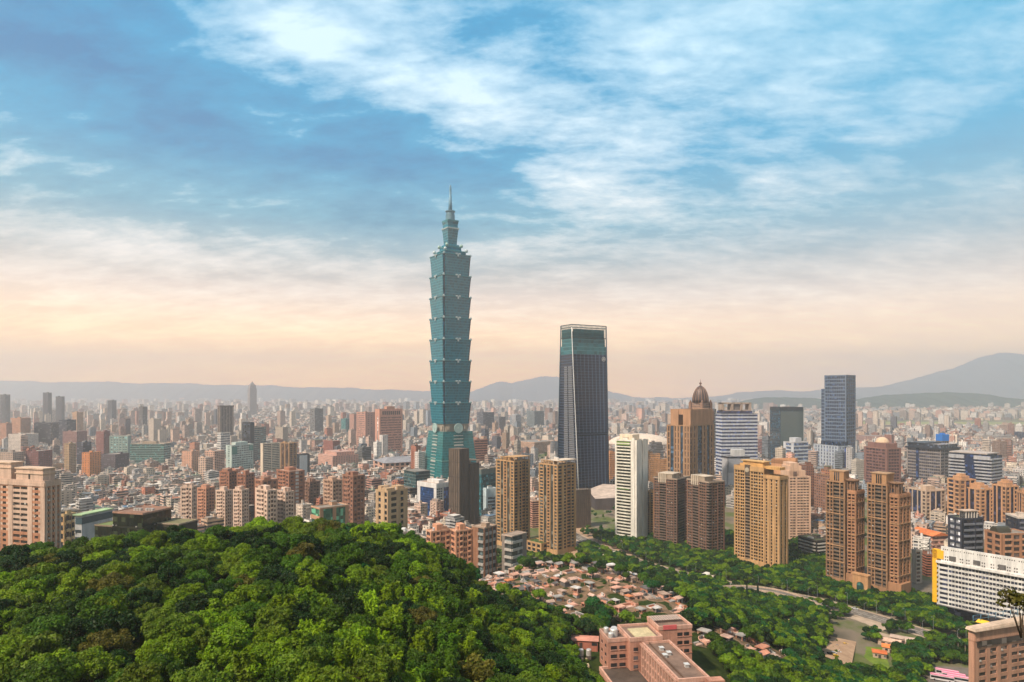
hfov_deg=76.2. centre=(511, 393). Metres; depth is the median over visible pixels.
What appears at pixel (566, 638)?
broadleaf tree
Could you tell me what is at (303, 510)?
city block
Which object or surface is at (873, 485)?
window
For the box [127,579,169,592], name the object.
broadleaf tree
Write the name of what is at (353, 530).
bamboo clump
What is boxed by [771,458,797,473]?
curved gable
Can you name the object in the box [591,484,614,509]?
podium hall
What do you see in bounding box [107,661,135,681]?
broadleaf tree
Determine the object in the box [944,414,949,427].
city block
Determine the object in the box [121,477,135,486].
row house
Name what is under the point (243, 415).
city block
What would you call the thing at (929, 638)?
park tree
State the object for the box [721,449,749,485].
cinema block
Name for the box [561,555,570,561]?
park tree
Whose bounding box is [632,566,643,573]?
park tree
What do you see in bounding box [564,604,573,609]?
grave
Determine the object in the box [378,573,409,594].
broadleaf tree
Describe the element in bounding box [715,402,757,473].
striped office
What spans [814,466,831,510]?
brown brick block
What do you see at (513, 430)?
city block
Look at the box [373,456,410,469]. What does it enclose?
roofed hall
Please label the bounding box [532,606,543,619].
broadleaf tree
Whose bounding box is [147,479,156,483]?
row house
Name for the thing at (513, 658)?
broadleaf tree
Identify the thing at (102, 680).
broadleaf tree
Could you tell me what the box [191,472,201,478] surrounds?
row house
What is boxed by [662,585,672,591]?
park tree
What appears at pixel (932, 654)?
park tree
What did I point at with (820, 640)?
park tree
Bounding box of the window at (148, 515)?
[146,514,149,525]
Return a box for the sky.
[0,0,1023,397]
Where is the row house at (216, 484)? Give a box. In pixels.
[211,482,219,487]
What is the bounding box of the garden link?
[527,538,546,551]
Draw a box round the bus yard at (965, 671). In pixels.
[928,666,968,681]
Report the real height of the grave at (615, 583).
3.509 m
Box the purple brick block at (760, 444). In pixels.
[758,434,767,453]
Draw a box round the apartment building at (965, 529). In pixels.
[948,509,983,551]
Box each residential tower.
[0,460,60,550]
[496,455,529,545]
[539,457,575,554]
[653,471,689,543]
[687,474,724,550]
[734,459,788,566]
[780,461,810,538]
[826,469,864,581]
[867,471,910,592]
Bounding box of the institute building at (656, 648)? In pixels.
[599,614,724,681]
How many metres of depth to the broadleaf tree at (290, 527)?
222.15 m
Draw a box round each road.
[569,528,631,556]
[576,533,927,635]
[880,632,968,661]
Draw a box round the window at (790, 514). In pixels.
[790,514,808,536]
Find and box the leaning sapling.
[995,587,1023,638]
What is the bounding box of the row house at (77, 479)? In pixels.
[73,476,84,484]
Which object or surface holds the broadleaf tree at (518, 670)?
on the ground at (711, 665)
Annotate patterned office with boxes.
[109,435,130,458]
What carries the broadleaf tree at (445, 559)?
on the ground at (711, 665)
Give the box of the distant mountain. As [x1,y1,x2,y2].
[365,353,1023,401]
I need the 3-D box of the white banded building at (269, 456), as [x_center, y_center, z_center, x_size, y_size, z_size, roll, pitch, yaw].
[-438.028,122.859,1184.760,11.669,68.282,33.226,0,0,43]
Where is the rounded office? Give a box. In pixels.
[648,440,662,457]
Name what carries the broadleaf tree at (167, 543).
on the ground at (711, 665)
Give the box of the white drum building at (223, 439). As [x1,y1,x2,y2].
[217,432,229,454]
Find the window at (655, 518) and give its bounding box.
[655,518,672,540]
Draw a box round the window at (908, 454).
[908,454,939,481]
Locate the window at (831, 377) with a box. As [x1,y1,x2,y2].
[821,376,844,441]
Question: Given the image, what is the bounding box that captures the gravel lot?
[822,636,855,663]
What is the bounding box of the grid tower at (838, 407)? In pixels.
[821,375,855,457]
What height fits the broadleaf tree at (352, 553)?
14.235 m
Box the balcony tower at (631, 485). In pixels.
[615,433,647,541]
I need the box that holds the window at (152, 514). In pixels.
[150,513,153,525]
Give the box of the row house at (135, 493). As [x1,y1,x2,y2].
[128,491,142,495]
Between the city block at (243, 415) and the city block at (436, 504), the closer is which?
the city block at (436, 504)
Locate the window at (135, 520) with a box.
[110,514,142,554]
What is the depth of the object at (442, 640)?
143.77 m
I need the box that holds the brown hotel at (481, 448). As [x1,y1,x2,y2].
[473,438,487,460]
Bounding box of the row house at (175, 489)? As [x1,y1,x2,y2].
[170,486,179,494]
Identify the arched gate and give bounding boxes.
[852,572,871,590]
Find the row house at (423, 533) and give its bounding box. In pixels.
[419,530,425,536]
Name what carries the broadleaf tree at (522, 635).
on the ground at (711, 665)
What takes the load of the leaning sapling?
on the ground at (711, 665)
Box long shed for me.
[571,635,598,651]
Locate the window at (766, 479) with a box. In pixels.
[736,479,776,563]
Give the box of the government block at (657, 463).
[648,451,666,481]
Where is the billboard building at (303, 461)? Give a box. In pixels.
[297,453,309,475]
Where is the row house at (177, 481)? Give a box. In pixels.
[170,478,182,484]
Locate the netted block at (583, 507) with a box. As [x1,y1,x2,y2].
[576,488,590,527]
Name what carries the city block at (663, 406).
on the ground at (711, 665)
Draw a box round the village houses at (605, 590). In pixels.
[493,566,784,657]
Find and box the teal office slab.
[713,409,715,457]
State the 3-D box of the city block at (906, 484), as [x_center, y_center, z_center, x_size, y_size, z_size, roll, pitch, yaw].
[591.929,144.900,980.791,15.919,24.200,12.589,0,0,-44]
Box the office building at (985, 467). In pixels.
[948,450,1003,484]
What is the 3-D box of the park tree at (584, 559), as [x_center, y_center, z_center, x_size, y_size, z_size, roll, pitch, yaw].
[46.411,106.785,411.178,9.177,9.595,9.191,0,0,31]
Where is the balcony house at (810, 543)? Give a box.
[798,533,825,553]
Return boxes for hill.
[0,380,430,401]
[724,392,1023,408]
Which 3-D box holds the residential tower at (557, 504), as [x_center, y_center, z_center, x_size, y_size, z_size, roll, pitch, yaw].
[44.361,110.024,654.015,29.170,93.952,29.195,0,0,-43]
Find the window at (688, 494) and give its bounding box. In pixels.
[688,494,704,547]
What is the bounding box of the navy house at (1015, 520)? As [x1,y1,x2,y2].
[1005,512,1023,530]
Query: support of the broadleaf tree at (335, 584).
on the ground at (711, 665)
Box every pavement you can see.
[576,532,960,638]
[576,539,925,637]
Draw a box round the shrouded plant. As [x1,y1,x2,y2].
[936,433,948,442]
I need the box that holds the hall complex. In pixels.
[318,449,357,467]
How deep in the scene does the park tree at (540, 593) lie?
322.06 m
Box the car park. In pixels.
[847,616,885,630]
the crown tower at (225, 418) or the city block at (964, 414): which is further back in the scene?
the city block at (964, 414)
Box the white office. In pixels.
[783,437,807,462]
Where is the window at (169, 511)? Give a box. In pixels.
[168,509,170,519]
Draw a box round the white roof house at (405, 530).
[402,527,415,534]
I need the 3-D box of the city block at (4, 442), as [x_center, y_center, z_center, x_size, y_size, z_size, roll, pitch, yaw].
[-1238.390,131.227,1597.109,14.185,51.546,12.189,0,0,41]
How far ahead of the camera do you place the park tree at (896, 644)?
392.16 m
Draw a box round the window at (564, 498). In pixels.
[555,498,565,549]
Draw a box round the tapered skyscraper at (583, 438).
[557,324,608,488]
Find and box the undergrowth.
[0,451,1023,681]
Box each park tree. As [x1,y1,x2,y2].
[501,584,518,593]
[514,565,522,570]
[518,556,530,564]
[522,558,535,567]
[531,588,546,600]
[542,556,550,561]
[547,613,557,622]
[550,610,563,619]
[552,557,561,561]
[553,605,563,612]
[559,617,571,631]
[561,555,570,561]
[562,613,573,620]
[564,552,575,559]
[568,613,581,627]
[577,617,596,634]
[578,556,591,563]
[580,613,595,619]
[581,605,598,614]
[584,596,599,605]
[587,566,597,573]
[587,668,600,675]
[590,557,602,563]
[590,616,607,635]
[592,600,604,605]
[593,560,607,568]
[596,613,611,622]
[599,607,613,615]
[604,604,618,616]
[610,559,619,566]
[614,563,627,574]
[618,609,636,623]
[622,571,630,579]
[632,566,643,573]
[637,571,650,581]
[640,611,657,622]
[646,579,661,593]
[651,576,663,582]
[654,556,662,562]
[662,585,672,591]
[666,581,679,594]
[673,586,686,596]
[679,609,698,623]
[684,607,696,611]
[685,591,698,597]
[687,597,700,607]
[692,612,701,629]
[697,616,705,627]
[701,618,711,624]
[704,631,722,641]
[708,639,726,654]
[710,614,722,626]
[716,620,730,632]
[717,648,736,657]
[718,652,738,670]
[721,639,733,647]
[722,607,733,612]
[723,613,731,623]
[724,663,738,672]
[725,611,738,619]
[727,669,740,678]
[728,614,740,623]
[729,672,751,680]
[730,664,744,671]
[736,623,746,629]
[737,652,750,658]
[738,617,748,625]
[738,626,756,640]
[740,655,759,667]
[746,617,755,624]
[749,623,765,635]
[751,633,764,644]
[751,649,763,660]
[751,667,762,675]
[760,579,769,586]
[760,634,769,640]
[765,630,775,638]
[766,659,781,666]
[769,668,783,678]
[772,635,791,649]
[773,664,781,671]
[776,677,790,681]
[780,609,791,618]
[780,670,789,677]
[781,647,797,654]
[783,655,798,665]
[785,610,794,617]
[789,582,799,591]
[790,670,804,677]
[797,585,807,593]
[797,665,811,675]
[800,648,812,659]
[806,600,814,605]
[807,587,817,595]
[808,638,818,645]
[810,636,826,645]
[814,597,822,602]
[814,650,825,658]
[815,627,827,635]
[816,613,828,621]
[817,624,827,630]
[820,669,830,678]
[823,599,832,605]
[829,601,835,609]
[829,614,836,622]
[833,665,846,671]
[835,602,847,608]
[836,593,845,600]
[839,606,849,613]
[843,662,858,669]
[850,596,858,605]
[855,662,869,667]
[856,673,867,680]
[857,600,864,608]
[858,666,867,673]
[861,632,869,639]
[866,631,872,640]
[872,632,882,642]
[880,606,888,614]
[885,624,895,630]
[888,666,903,674]
[890,641,901,647]
[891,674,905,680]
[895,662,907,666]
[896,624,908,629]
[898,611,906,619]
[902,658,912,663]
[902,668,914,673]
[904,622,914,633]
[905,675,917,680]
[910,656,922,661]
[914,616,926,626]
[917,652,933,661]
[921,659,932,671]
[921,662,934,671]
[927,635,936,640]
[927,652,935,657]
[928,645,937,651]
[933,650,944,660]
[941,637,952,645]
[945,652,956,659]
[946,622,955,629]
[950,615,960,620]
[955,626,963,637]
[957,642,968,650]
[958,656,967,662]
[959,626,967,633]
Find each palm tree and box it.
[919,652,929,658]
[953,637,961,650]
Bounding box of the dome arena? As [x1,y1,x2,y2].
[609,433,666,445]
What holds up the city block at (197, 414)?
on the ground at (711, 665)
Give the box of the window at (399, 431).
[381,431,400,449]
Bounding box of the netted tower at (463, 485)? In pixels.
[449,447,478,524]
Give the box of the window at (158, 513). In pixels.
[157,511,160,522]
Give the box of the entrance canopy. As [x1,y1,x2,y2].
[976,619,988,623]
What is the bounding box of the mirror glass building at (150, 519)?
[94,505,197,554]
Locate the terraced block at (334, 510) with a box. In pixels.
[310,500,348,523]
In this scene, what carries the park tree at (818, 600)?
on the ground at (711, 665)
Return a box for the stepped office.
[226,441,253,469]
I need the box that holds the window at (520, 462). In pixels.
[520,462,527,537]
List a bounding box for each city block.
[0,422,11,445]
[0,450,23,465]
[2,437,7,448]
[8,432,37,450]
[13,410,19,417]
[20,433,27,450]
[21,405,26,412]
[22,446,28,456]
[25,449,51,466]
[27,445,38,450]
[34,421,58,445]
[38,410,42,421]
[45,413,50,421]
[52,463,62,468]
[53,438,59,445]
[53,444,59,454]
[59,471,72,483]
[61,486,73,506]
[61,506,76,513]
[63,430,86,456]
[63,482,76,497]
[64,442,75,472]
[75,497,92,511]
[77,440,91,463]
[79,492,92,497]
[82,450,100,476]
[84,478,94,488]
[85,493,98,500]
[87,414,92,425]
[89,427,95,435]
[91,483,104,490]
[92,419,97,427]
[92,487,107,498]
[94,474,108,485]
[96,430,109,453]
[98,497,110,504]
[99,502,116,507]
[100,418,105,430]
[101,452,128,471]
[103,466,114,471]
[108,473,116,483]
[108,493,118,499]
[110,423,116,432]
[111,499,122,505]
[113,487,128,498]
[118,412,123,425]
[118,505,133,509]
[119,424,125,435]
[123,497,139,505]
[124,465,136,474]
[128,499,143,506]
[129,410,134,423]
[130,472,143,480]
[132,468,142,473]
[134,463,143,469]
[135,411,138,424]
[137,476,151,481]
[141,486,154,494]
[142,424,147,436]
[143,467,154,475]
[147,460,158,467]
[148,410,153,418]
[155,486,168,493]
[155,494,163,504]
[157,478,171,486]
[158,428,166,441]
[158,462,168,471]
[160,492,171,506]
[165,457,174,466]
[166,411,171,424]
[166,424,173,437]
[166,496,179,510]
[171,428,179,441]
[173,502,177,513]
[177,415,184,422]
[180,421,185,430]
[182,424,188,437]
[182,449,199,471]
[186,422,192,436]
[189,441,199,449]
[194,408,200,421]
[194,422,201,434]
[196,435,204,440]
[198,456,212,479]
[198,520,204,532]
[201,513,223,529]
[203,442,213,448]
[204,411,209,428]
[204,469,218,481]
[205,449,224,470]
[214,408,217,424]
[230,435,237,443]
[232,466,243,472]
[239,419,245,429]
[240,411,245,418]
[249,470,260,475]
[249,504,254,520]
[262,470,275,475]
[273,438,282,441]
[275,426,287,441]
[277,410,284,425]
[289,411,295,426]
[294,430,300,438]
[296,500,312,521]
[299,440,306,452]
[305,402,310,408]
[309,470,323,476]
[311,439,322,447]
[314,495,322,504]
[317,464,328,471]
[323,439,339,452]
[324,427,331,435]
[326,414,331,426]
[328,406,334,415]
[333,422,339,433]
[337,463,349,470]
[341,412,345,418]
[348,428,355,444]
[357,445,370,460]
[358,463,368,469]
[362,460,372,464]
[365,488,372,496]
[365,504,374,522]
[366,435,372,450]
[366,477,381,488]
[368,491,375,500]
[372,467,384,473]
[373,440,381,459]
[379,435,387,454]
[383,470,395,478]
[387,467,398,471]
[387,473,399,480]
[388,451,398,456]
[392,479,403,484]
[403,401,409,408]
[403,419,408,429]
[406,437,412,449]
[407,423,412,431]
[408,513,419,521]
[408,520,418,532]
[410,510,425,517]
[411,425,417,436]
[411,443,420,468]
[414,402,419,408]
[414,410,418,423]
[414,500,427,516]
[415,450,424,468]
[415,518,427,532]
[419,409,427,423]
[420,515,433,523]
[423,521,432,529]
[427,510,443,522]
[430,498,443,515]
[436,516,445,524]
[440,509,455,515]
[445,514,464,527]
[475,423,480,430]
[481,428,488,444]
[481,505,491,514]
[483,462,494,466]
[485,454,492,463]
[492,421,497,431]
[492,435,500,448]
[501,412,507,419]
[502,430,509,450]
[510,426,516,436]
[510,435,519,440]
[512,439,557,452]
[514,439,520,453]
[516,453,533,465]
[521,434,529,439]
[530,467,538,475]
[530,477,537,490]
[531,434,539,438]
[531,446,537,462]
[542,434,551,439]
[545,407,552,419]
[548,412,552,422]
[550,439,557,452]
[550,451,556,458]
[553,410,557,425]
[608,423,643,428]
[612,423,618,431]
[613,425,619,434]
[622,413,628,420]
[626,404,631,411]
[638,408,643,419]
[644,420,650,432]
[648,424,654,434]
[652,419,659,431]
[659,426,666,432]
[661,403,666,410]
[662,412,667,423]
[725,484,733,502]
[726,491,733,507]
[758,425,763,434]
[762,421,768,430]
[762,435,769,458]
[775,446,785,457]
[786,452,794,457]
[807,428,812,445]
[808,449,817,466]
[810,529,825,537]
[811,508,824,520]
[811,518,825,532]
[817,421,820,432]
[835,450,844,468]
[846,446,854,468]
[849,474,857,478]
[856,435,894,442]
[856,450,863,459]
[858,410,862,426]
[860,442,867,450]
[863,423,867,432]
[869,424,876,434]
[873,411,877,425]
[880,420,884,430]
[884,434,893,442]
[890,415,896,427]
[896,440,903,448]
[900,410,906,419]
[901,475,912,482]
[903,482,911,491]
[907,436,913,445]
[909,410,915,419]
[911,512,920,527]
[911,527,919,548]
[912,510,923,518]
[913,533,931,550]
[914,479,925,486]
[915,411,920,425]
[915,425,921,431]
[915,517,934,529]
[915,518,929,529]
[918,432,925,437]
[925,424,930,436]
[928,476,940,486]
[930,508,946,523]
[933,475,946,483]
[934,427,939,438]
[934,521,947,534]
[938,413,943,424]
[938,484,946,488]
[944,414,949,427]
[946,513,956,523]
[954,409,959,419]
[959,440,967,446]
[961,410,967,419]
[975,417,980,426]
[982,435,1011,438]
[982,437,990,451]
[983,421,988,431]
[984,521,997,528]
[992,439,1006,457]
[1003,438,1011,458]
[1003,476,1017,484]
[1006,462,1017,467]
[1007,422,1014,434]
[1008,408,1014,418]
[1008,454,1016,462]
[1013,466,1023,482]
[1014,432,1023,438]
[1015,425,1022,431]
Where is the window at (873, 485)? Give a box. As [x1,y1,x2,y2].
[873,485,873,583]
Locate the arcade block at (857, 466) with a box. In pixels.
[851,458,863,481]
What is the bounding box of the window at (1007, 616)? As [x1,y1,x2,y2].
[949,584,1022,617]
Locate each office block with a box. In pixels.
[72,508,113,539]
[400,468,429,496]
[417,478,448,515]
[479,466,495,515]
[483,485,495,509]
[799,461,813,506]
[965,609,1023,681]
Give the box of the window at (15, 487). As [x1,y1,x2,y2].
[3,486,53,550]
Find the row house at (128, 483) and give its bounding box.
[126,479,135,487]
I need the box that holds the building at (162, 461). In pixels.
[130,460,163,463]
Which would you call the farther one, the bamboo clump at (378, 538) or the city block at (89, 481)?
the city block at (89, 481)
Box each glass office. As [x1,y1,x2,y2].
[130,441,170,463]
[770,406,803,459]
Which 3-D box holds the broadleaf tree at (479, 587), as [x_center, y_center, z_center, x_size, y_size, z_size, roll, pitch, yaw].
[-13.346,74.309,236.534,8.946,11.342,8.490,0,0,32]
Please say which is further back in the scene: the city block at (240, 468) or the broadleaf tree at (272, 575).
the city block at (240, 468)
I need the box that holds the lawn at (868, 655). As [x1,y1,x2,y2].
[864,647,889,667]
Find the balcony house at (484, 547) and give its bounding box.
[471,521,496,578]
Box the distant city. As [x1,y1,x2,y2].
[0,397,1023,534]
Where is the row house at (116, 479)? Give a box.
[112,474,121,484]
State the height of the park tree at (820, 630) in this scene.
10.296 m
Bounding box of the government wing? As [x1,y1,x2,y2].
[609,450,614,480]
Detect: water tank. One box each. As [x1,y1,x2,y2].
[578,648,583,658]
[586,648,590,659]
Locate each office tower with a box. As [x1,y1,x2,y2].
[0,394,9,422]
[12,417,30,433]
[43,392,51,421]
[56,396,64,421]
[59,419,75,445]
[72,411,82,430]
[107,400,116,423]
[119,418,130,434]
[139,406,146,427]
[148,418,160,440]
[242,422,265,461]
[280,441,296,468]
[310,408,322,432]
[341,418,348,431]
[349,413,355,430]
[356,411,374,445]
[375,406,402,452]
[477,411,493,428]
[494,416,505,428]
[512,413,520,426]
[527,410,543,426]
[667,408,713,478]
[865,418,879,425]
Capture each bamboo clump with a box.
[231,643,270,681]
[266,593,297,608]
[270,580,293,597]
[276,628,309,653]
[298,618,325,637]
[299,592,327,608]
[312,616,330,634]
[332,635,371,672]
[341,574,355,587]
[350,527,368,541]
[350,590,379,616]
[355,565,377,581]
[358,524,371,530]
[360,580,384,599]
[363,558,375,567]
[367,577,388,586]
[371,532,386,541]
[372,627,392,647]
[376,650,403,681]
[378,581,401,602]
[379,601,403,615]
[380,541,387,554]
[389,638,409,657]
[390,614,415,650]
[393,523,402,534]
[404,583,430,626]
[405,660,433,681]
[408,548,427,564]
[409,626,433,654]
[426,553,440,564]
[427,541,436,555]
[427,595,446,623]
[428,644,460,678]
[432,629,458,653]
[433,647,460,663]
[437,582,451,594]
[438,597,460,622]
[451,557,465,570]
[454,567,469,586]
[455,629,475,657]
[459,598,469,615]
[462,592,469,612]
[466,607,489,631]
[467,588,481,605]
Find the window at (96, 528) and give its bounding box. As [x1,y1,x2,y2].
[95,526,97,537]
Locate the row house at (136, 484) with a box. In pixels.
[132,480,144,487]
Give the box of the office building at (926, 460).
[905,441,960,484]
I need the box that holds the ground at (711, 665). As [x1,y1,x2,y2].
[1,417,1023,681]
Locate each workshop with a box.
[871,648,886,658]
[877,637,901,644]
[881,643,891,652]
[890,634,913,643]
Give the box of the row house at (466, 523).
[464,520,473,527]
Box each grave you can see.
[493,571,505,577]
[494,578,505,581]
[504,578,514,583]
[508,567,519,573]
[509,571,518,578]
[520,572,532,579]
[520,584,531,590]
[533,580,541,584]
[534,561,544,567]
[534,568,549,573]
[542,582,549,587]
[545,560,554,566]
[545,599,554,604]
[549,565,559,571]
[550,576,559,581]
[551,581,557,585]
[552,594,563,600]
[553,561,562,567]
[556,588,566,594]
[559,578,569,586]
[562,569,576,573]
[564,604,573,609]
[567,576,577,583]
[567,599,578,605]
[569,561,578,566]
[570,611,582,617]
[571,585,581,593]
[573,593,579,598]
[582,562,592,566]
[584,580,594,586]
[597,592,604,598]
[600,597,610,603]
[606,563,614,569]
[606,576,614,581]
[610,581,619,585]
[610,585,621,592]
[611,598,619,603]
[614,575,622,580]
[614,604,626,611]
[620,588,628,595]
[621,602,635,608]
[622,585,633,591]
[624,594,632,599]
[625,600,638,605]
[627,575,636,582]
[632,592,642,598]
[634,606,646,613]
[639,585,653,593]
[643,592,654,599]
[646,603,658,608]
[647,593,660,598]
[652,606,662,612]
[657,591,669,598]
[663,597,676,601]
[670,609,680,612]
[672,595,683,602]
[692,641,703,645]
[697,627,711,635]
[698,635,710,645]
[720,627,734,635]
[720,633,733,640]
[735,632,746,641]
[745,637,755,644]
[745,644,755,649]
[754,643,769,650]
[759,649,769,658]
[769,649,780,657]
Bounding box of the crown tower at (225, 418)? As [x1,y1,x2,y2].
[217,405,233,435]
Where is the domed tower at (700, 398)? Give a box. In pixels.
[689,379,713,423]
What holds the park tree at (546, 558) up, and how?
on the ground at (711, 665)
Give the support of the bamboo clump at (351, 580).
on the ground at (711, 665)
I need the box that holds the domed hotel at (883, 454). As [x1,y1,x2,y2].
[864,437,900,482]
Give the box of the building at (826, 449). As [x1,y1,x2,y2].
[813,440,851,468]
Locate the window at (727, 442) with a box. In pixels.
[722,442,757,459]
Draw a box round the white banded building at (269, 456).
[260,442,279,475]
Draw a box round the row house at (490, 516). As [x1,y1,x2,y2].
[479,511,495,523]
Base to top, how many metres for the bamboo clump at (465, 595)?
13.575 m
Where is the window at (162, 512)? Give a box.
[161,511,163,521]
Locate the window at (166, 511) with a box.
[164,510,167,520]
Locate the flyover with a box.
[724,585,831,613]
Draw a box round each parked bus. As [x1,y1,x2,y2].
[930,672,953,681]
[935,667,958,673]
[941,670,965,675]
[947,673,968,681]
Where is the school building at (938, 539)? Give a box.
[915,527,947,550]
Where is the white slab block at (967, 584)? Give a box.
[932,546,1023,622]
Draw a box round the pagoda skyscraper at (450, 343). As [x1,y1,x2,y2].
[425,185,475,478]
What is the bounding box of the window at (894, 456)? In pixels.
[889,456,898,481]
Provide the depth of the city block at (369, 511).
759.00 m
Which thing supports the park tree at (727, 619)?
on the ground at (711, 665)
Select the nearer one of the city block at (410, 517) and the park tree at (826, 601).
the park tree at (826, 601)
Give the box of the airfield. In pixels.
[863,422,1023,423]
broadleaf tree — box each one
[0,545,31,556]
[0,551,29,563]
[0,559,22,572]
[0,570,17,583]
[0,581,13,590]
[0,589,25,633]
[0,598,16,631]
[0,605,22,635]
[0,633,31,664]
[0,660,20,681]
[3,655,77,681]
[6,624,26,637]
[7,591,39,608]
[9,578,53,600]
[9,602,71,629]
[13,630,71,662]
[14,562,58,583]
[15,648,84,681]
[17,555,47,568]
[21,614,70,640]
[25,553,59,567]
[27,541,58,551]
[29,546,66,556]
[29,572,61,597]
[41,589,78,604]
[45,591,69,603]
[46,559,64,563]
[49,549,81,567]
[50,562,73,575]
[53,590,80,612]
[55,567,101,616]
[59,645,124,681]
[60,615,101,650]
[62,536,91,548]
[65,547,83,556]
[65,588,98,615]
[75,545,99,558]
[75,591,124,618]
[76,558,106,573]
[76,627,134,674]
[82,550,114,564]
[85,571,135,592]
[85,608,141,643]
[86,536,122,553]
[93,594,127,613]
[94,560,144,578]
[94,678,107,681]
[99,584,129,596]
[101,648,132,674]
[106,550,127,559]
[106,552,131,562]
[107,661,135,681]
[110,533,125,541]
[114,661,164,681]
[120,545,158,561]
[121,538,139,548]
[124,529,150,544]
[124,586,163,609]
[124,593,143,607]
[126,544,157,552]
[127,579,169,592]
[128,575,148,586]
[131,602,161,616]
[132,550,172,573]
[134,630,198,662]
[136,606,174,639]
[138,561,158,575]
[138,573,166,584]
[140,529,167,549]
[144,612,199,640]
[148,651,189,681]
[153,547,185,584]
[157,560,187,585]
[159,538,173,546]
[159,587,177,606]
[162,598,179,614]
[165,524,185,532]
[165,529,195,545]
[169,660,232,681]
[172,545,188,552]
[173,582,205,600]
[174,550,214,568]
[174,592,224,613]
[175,577,206,590]
[179,560,213,578]
[180,528,198,537]
[180,541,204,552]
[183,548,207,554]
[184,569,214,587]
[184,645,202,667]
[187,533,219,552]
[190,610,219,627]
[191,626,214,650]
[196,642,244,670]
[198,611,217,628]
[202,551,221,563]
[203,589,239,613]
[204,524,229,533]
[205,620,259,673]
[206,582,234,592]
[208,538,230,552]
[211,564,228,580]
[212,528,235,551]
[212,622,252,637]
[215,575,243,590]
[215,610,251,633]
[215,670,237,681]
[217,555,244,575]
[220,543,251,561]
[225,584,269,610]
[225,642,289,677]
[227,532,251,547]
[228,525,250,532]
[229,561,263,577]
[230,601,267,626]
[233,573,255,588]
[236,525,268,535]
[240,529,262,544]
[243,547,283,569]
[244,516,274,527]
[245,544,278,566]
[250,579,275,595]
[251,536,277,549]
[251,626,292,675]
[252,606,298,631]
[254,569,280,581]
[257,564,289,576]
[257,664,296,681]
[261,531,285,540]
[262,524,286,535]
[266,594,299,608]
[267,585,302,598]
[267,636,291,646]
[273,646,329,681]
[274,533,305,555]
[274,567,314,587]
[279,554,314,572]
[280,515,304,527]
[283,521,305,533]
[284,584,315,597]
[286,541,319,561]
[287,527,316,536]
[289,609,314,634]
[289,636,313,650]
[295,558,327,574]
[295,564,328,592]
[297,601,311,611]
[297,663,350,681]
[302,534,320,550]
[304,517,331,533]
[306,631,344,664]
[310,530,330,555]
[310,592,333,606]
[310,604,348,632]
[317,520,341,530]
[318,551,339,564]
[321,528,354,546]
[321,540,346,554]
[323,574,346,593]
[324,528,351,535]
[325,565,346,577]
[326,589,363,615]
[331,613,363,633]
[331,622,375,646]
[335,542,364,569]
[343,614,380,632]
[343,652,401,681]
[344,672,360,681]
[345,563,362,579]
[345,583,361,592]
[347,573,369,589]
[348,527,371,540]
[354,535,381,550]
[355,520,382,530]
[355,541,379,552]
[358,643,400,658]
[363,549,390,565]
[370,526,380,536]
[371,565,389,576]
[375,610,403,643]
[377,600,407,616]
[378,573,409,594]
[379,605,411,619]
[380,521,397,532]
[381,531,404,540]
[385,551,408,566]
[385,562,409,582]
[386,540,410,555]
[386,553,409,568]
[388,675,403,681]
[390,538,416,553]
[398,666,424,681]
[399,530,425,541]
[399,548,422,563]
[399,648,443,670]
[401,584,429,598]
[401,596,411,603]
[404,600,421,609]
[405,560,425,580]
[406,624,423,642]
[407,606,437,625]
[410,575,435,586]
[410,601,443,617]
[413,538,432,551]
[414,578,445,597]
[420,615,457,638]
[425,562,441,575]
[428,571,443,582]
[429,664,461,681]
[435,543,448,554]
[435,553,450,566]
[435,594,463,614]
[438,676,467,681]
[441,570,457,583]
[441,581,465,603]
[446,569,466,587]
[452,617,477,640]
[455,563,476,580]
[457,641,483,661]
[458,652,495,681]
[459,614,483,630]
[464,583,486,592]
[464,629,496,653]
[465,658,498,677]
[468,579,490,594]
[468,591,486,608]
[475,638,487,654]
[478,604,500,623]
[482,593,496,605]
[482,652,516,676]
[484,672,526,681]
[487,622,518,645]
[489,612,510,625]
[490,590,507,602]
[491,640,506,654]
[492,633,511,650]
[504,644,532,659]
[505,652,532,671]
[507,594,518,608]
[507,607,520,626]
[507,665,530,675]
[511,627,532,645]
[511,669,546,681]
[515,597,526,609]
[515,622,535,635]
[517,608,535,620]
[517,658,541,677]
[521,597,534,611]
[522,619,540,628]
[523,635,549,653]
[527,645,546,666]
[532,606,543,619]
[533,627,547,639]
[534,609,548,621]
[540,650,563,664]
[540,671,555,681]
[541,663,561,681]
[542,622,556,630]
[545,662,575,674]
[546,639,556,653]
[550,627,563,642]
[553,648,573,663]
[554,622,568,629]
[556,668,569,680]
[558,675,592,681]
[559,628,572,645]
[563,644,579,655]
[572,656,588,670]
[574,663,585,678]
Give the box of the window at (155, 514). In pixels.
[154,512,156,523]
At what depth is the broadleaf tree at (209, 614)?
141.27 m
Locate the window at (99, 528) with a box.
[98,527,100,537]
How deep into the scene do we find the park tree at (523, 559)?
408.41 m
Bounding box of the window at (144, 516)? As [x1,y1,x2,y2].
[143,515,145,526]
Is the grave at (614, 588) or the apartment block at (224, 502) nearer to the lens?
the grave at (614, 588)
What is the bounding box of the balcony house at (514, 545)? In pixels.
[502,530,526,574]
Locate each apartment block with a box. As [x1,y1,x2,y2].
[61,509,75,546]
[180,483,196,518]
[197,484,214,522]
[216,486,231,526]
[219,468,237,520]
[233,486,248,526]
[237,470,254,504]
[255,475,277,488]
[255,484,276,521]
[276,466,304,514]
[277,486,294,522]
[305,477,319,503]
[323,476,341,503]
[342,471,364,523]
[375,484,407,527]
[426,523,450,553]
[450,522,471,563]
[530,498,538,527]
[648,488,652,533]
[907,484,945,519]
[911,548,921,582]
[922,549,931,576]
[947,473,975,514]
[967,482,992,521]
[984,526,1023,558]
[992,479,1018,522]
[1016,488,1023,511]
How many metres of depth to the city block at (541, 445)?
1727.68 m

